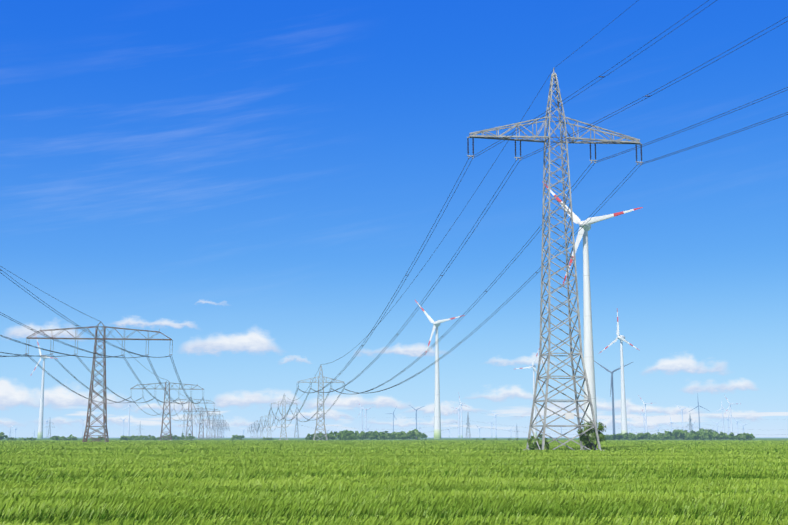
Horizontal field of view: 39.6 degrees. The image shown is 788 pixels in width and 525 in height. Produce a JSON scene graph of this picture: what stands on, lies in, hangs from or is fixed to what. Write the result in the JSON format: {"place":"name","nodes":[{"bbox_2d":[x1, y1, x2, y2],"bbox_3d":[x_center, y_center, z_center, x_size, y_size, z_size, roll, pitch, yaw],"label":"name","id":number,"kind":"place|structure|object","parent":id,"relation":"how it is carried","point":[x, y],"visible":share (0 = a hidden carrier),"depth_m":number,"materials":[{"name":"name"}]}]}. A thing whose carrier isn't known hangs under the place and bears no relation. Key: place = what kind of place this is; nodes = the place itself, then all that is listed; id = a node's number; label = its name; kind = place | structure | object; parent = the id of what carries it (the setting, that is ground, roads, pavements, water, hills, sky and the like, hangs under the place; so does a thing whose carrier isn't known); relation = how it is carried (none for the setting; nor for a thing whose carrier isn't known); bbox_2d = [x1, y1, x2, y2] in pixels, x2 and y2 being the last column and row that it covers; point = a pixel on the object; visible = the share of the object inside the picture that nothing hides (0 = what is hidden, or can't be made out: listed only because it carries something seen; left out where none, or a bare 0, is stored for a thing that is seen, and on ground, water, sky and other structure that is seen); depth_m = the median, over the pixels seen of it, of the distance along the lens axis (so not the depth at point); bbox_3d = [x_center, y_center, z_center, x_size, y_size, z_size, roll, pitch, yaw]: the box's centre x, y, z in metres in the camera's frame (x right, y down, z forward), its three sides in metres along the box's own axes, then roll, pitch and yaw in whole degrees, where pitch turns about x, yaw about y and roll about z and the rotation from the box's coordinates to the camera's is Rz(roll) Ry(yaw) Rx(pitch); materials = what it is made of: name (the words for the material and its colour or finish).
{"place":"outdoors","nodes":[
{"label":"outdoors","id":0,"kind":"place"},
{"bbox_2d":[31,340,57,438],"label":"turbine","id":1,"kind":"object","parent":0,"point":[40,428],"visible":0.94,"depth_m":1520.72,"materials":[{"name":"white metal"}]},
{"bbox_2d":[124,399,132,435],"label":"turbine","id":2,"kind":"object","parent":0,"point":[129,406],"visible":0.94,"depth_m":3420.31,"materials":[{"name":"white metal"}]},
{"bbox_2d":[359,404,363,430],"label":"turbine","id":3,"kind":"object","parent":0,"point":[362,409],"visible":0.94,"depth_m":3785.29,"materials":[{"name":"white metal"}]},
{"bbox_2d":[362,407,371,432],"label":"turbine","id":4,"kind":"object","parent":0,"point":[366,418],"visible":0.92,"depth_m":3893.12,"materials":[{"name":"white metal"}]},
{"bbox_2d":[0,440,787,524],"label":"barley field","id":5,"kind":"structure","parent":0,"point":[378,482],"depth_m":26.68,"materials":[{"name":"green plant"}]},
{"bbox_2d":[0,0,787,436],"label":"sky","id":6,"kind":"structure","parent":0,"point":[252,184],"materials":[{"name":"blue"}]},
{"bbox_2d":[1,437,787,440],"bbox_3d":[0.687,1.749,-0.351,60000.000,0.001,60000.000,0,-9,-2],"label":"ground","id":7,"kind":"structure","parent":0,"point":[473,438],"depth_m":1812.54,"materials":[{"name":"green plant"}]},
{"bbox_2d":[46,422,54,437],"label":"pylon","id":8,"kind":"object","parent":7,"relation":"on","point":[50,429],"visible":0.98,"depth_m":2002.57,"materials":[{"name":"grey metal"}]},
{"bbox_2d":[25,322,172,442],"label":"pylon","id":9,"kind":"object","parent":7,"relation":"on","point":[104,409],"visible":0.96,"depth_m":277.95,"materials":[{"name":"grey metal"}]},
{"bbox_2d":[130,380,203,439],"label":"pylon","id":10,"kind":"object","parent":7,"relation":"on","point":[163,436],"visible":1,"depth_m":548.48,"materials":[{"name":"grey metal"}]},
{"bbox_2d":[165,399,213,439],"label":"pylon","id":11,"kind":"object","parent":7,"relation":"on","point":[188,411],"visible":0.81,"depth_m":819.43,"materials":[{"name":"grey metal"}]},
{"bbox_2d":[184,407,219,438],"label":"pylon","id":12,"kind":"object","parent":7,"relation":"on","point":[202,419],"visible":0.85,"depth_m":1090.35,"materials":[{"name":"grey metal"}]},
{"bbox_2d":[194,413,223,438],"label":"pylon","id":13,"kind":"object","parent":7,"relation":"on","point":[207,425],"visible":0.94,"depth_m":1359.69,"materials":[{"name":"grey metal"}]},
{"bbox_2d":[201,418,225,438],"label":"pylon","id":14,"kind":"object","parent":7,"relation":"on","point":[213,436],"visible":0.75,"depth_m":1630.69,"materials":[{"name":"grey metal"}]},
{"bbox_2d":[261,411,277,437],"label":"pylon","id":15,"kind":"object","parent":7,"relation":"on","point":[269,423],"visible":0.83,"depth_m":1120.21,"materials":[{"name":"grey metal"}]},
{"bbox_2d":[270,395,296,439],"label":"pylon","id":16,"kind":"object","parent":7,"relation":"on","point":[285,418],"visible":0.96,"depth_m":778.37,"materials":[{"name":"grey metal"}]},
{"bbox_2d":[294,412,298,438],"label":"pylon","id":17,"kind":"object","parent":7,"relation":"on","point":[296,427],"visible":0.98,"depth_m":1566.98,"materials":[{"name":"grey metal"}]},
{"bbox_2d":[297,366,344,440],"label":"pylon","id":18,"kind":"object","parent":7,"relation":"on","point":[323,413],"visible":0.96,"depth_m":436.34,"materials":[{"name":"grey metal"}]},
{"bbox_2d":[0,420,754,450],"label":"trees","id":19,"kind":"object","parent":7,"relation":"on","point":[700,434],"depth_m":585.37,"materials":[{"name":"green plant"}]},
{"bbox_2d":[465,415,470,438],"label":"pylon","id":20,"kind":"object","parent":7,"relation":"on","point":[468,427],"visible":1,"depth_m":1647.50,"materials":[{"name":"grey metal"}]},
{"bbox_2d":[492,412,500,437],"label":"turbine","id":21,"kind":"object","parent":7,"relation":"on","point":[495,426],"visible":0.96,"depth_m":4723.62,"materials":[{"name":"white metal"}]},
{"bbox_2d":[467,68,642,450],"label":"pylon","id":22,"kind":"object","parent":7,"relation":"on","point":[569,415],"visible":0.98,"depth_m":114.39,"materials":[{"name":"grey metal"}]},
{"bbox_2d":[0,0,787,434],"bbox_3d":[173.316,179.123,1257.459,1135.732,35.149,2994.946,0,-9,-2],"label":"conductors","id":23,"kind":"object","parent":22,"relation":"hanging from","point":[396,290],"visible":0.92,"depth_m":180.97,"materials":[{"name":"grey"}]},
{"bbox_2d":[687,415,692,432],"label":"pylon","id":24,"kind":"object","parent":7,"relation":"on","point":[690,423],"visible":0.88,"depth_m":1740.20,"materials":[{"name":"grey metal"}]},
{"bbox_2d":[409,405,423,437],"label":"turbine","id":25,"kind":"object","parent":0,"point":[416,416],"visible":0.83,"depth_m":3778.12,"materials":[{"name":"white metal"}]},
{"bbox_2d":[415,300,464,438],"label":"turbine","id":26,"kind":"object","parent":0,"point":[437,416],"visible":1,"depth_m":1076.26,"materials":[{"name":"white metal"}]},
{"bbox_2d":[452,403,464,437],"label":"turbine","id":27,"kind":"object","parent":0,"point":[458,409],"visible":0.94,"depth_m":3845.30,"materials":[{"name":"white metal"}]},
{"bbox_2d":[456,396,467,437],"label":"turbine","id":28,"kind":"object","parent":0,"point":[461,417],"visible":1,"depth_m":3168.86,"materials":[{"name":"white metal"}]},
{"bbox_2d":[516,350,541,436],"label":"turbine","id":29,"kind":"object","parent":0,"point":[533,366],"visible":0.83,"depth_m":1736.58,"materials":[{"name":"white metal"}]},
{"bbox_2d":[542,181,642,436],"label":"turbine","id":30,"kind":"object","parent":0,"point":[588,332],"visible":0.75,"depth_m":573.75,"materials":[{"name":"white metal"}]},
{"bbox_2d":[594,361,632,433],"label":"turbine","id":31,"kind":"object","parent":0,"point":[613,413],"visible":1,"depth_m":1675.40,"materials":[{"name":"grey metal"}]},
{"bbox_2d":[600,310,639,433],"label":"turbine","id":32,"kind":"object","parent":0,"point":[621,338],"visible":0.92,"depth_m":1223.70,"materials":[{"name":"white metal"}]},
{"bbox_2d":[638,395,650,432],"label":"turbine","id":33,"kind":"object","parent":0,"point":[645,415],"visible":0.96,"depth_m":3189.25,"materials":[{"name":"white metal"}]},
{"bbox_2d":[675,404,689,430],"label":"turbine","id":34,"kind":"object","parent":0,"point":[682,416],"visible":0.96,"depth_m":3820.76,"materials":[{"name":"white metal"}]},
{"bbox_2d":[689,393,708,428],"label":"turbine","id":35,"kind":"object","parent":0,"point":[698,412],"visible":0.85,"depth_m":3249.05,"materials":[{"name":"white metal"}]},
{"bbox_2d":[716,398,728,432],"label":"turbine","id":36,"kind":"object","parent":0,"point":[722,408],"visible":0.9,"depth_m":3623.44,"materials":[{"name":"white metal"}]},
{"bbox_2d":[724,395,734,431],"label":"turbine","id":37,"kind":"object","parent":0,"point":[730,414],"visible":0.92,"depth_m":3198.80,"materials":[{"name":"white metal"}]}
]}

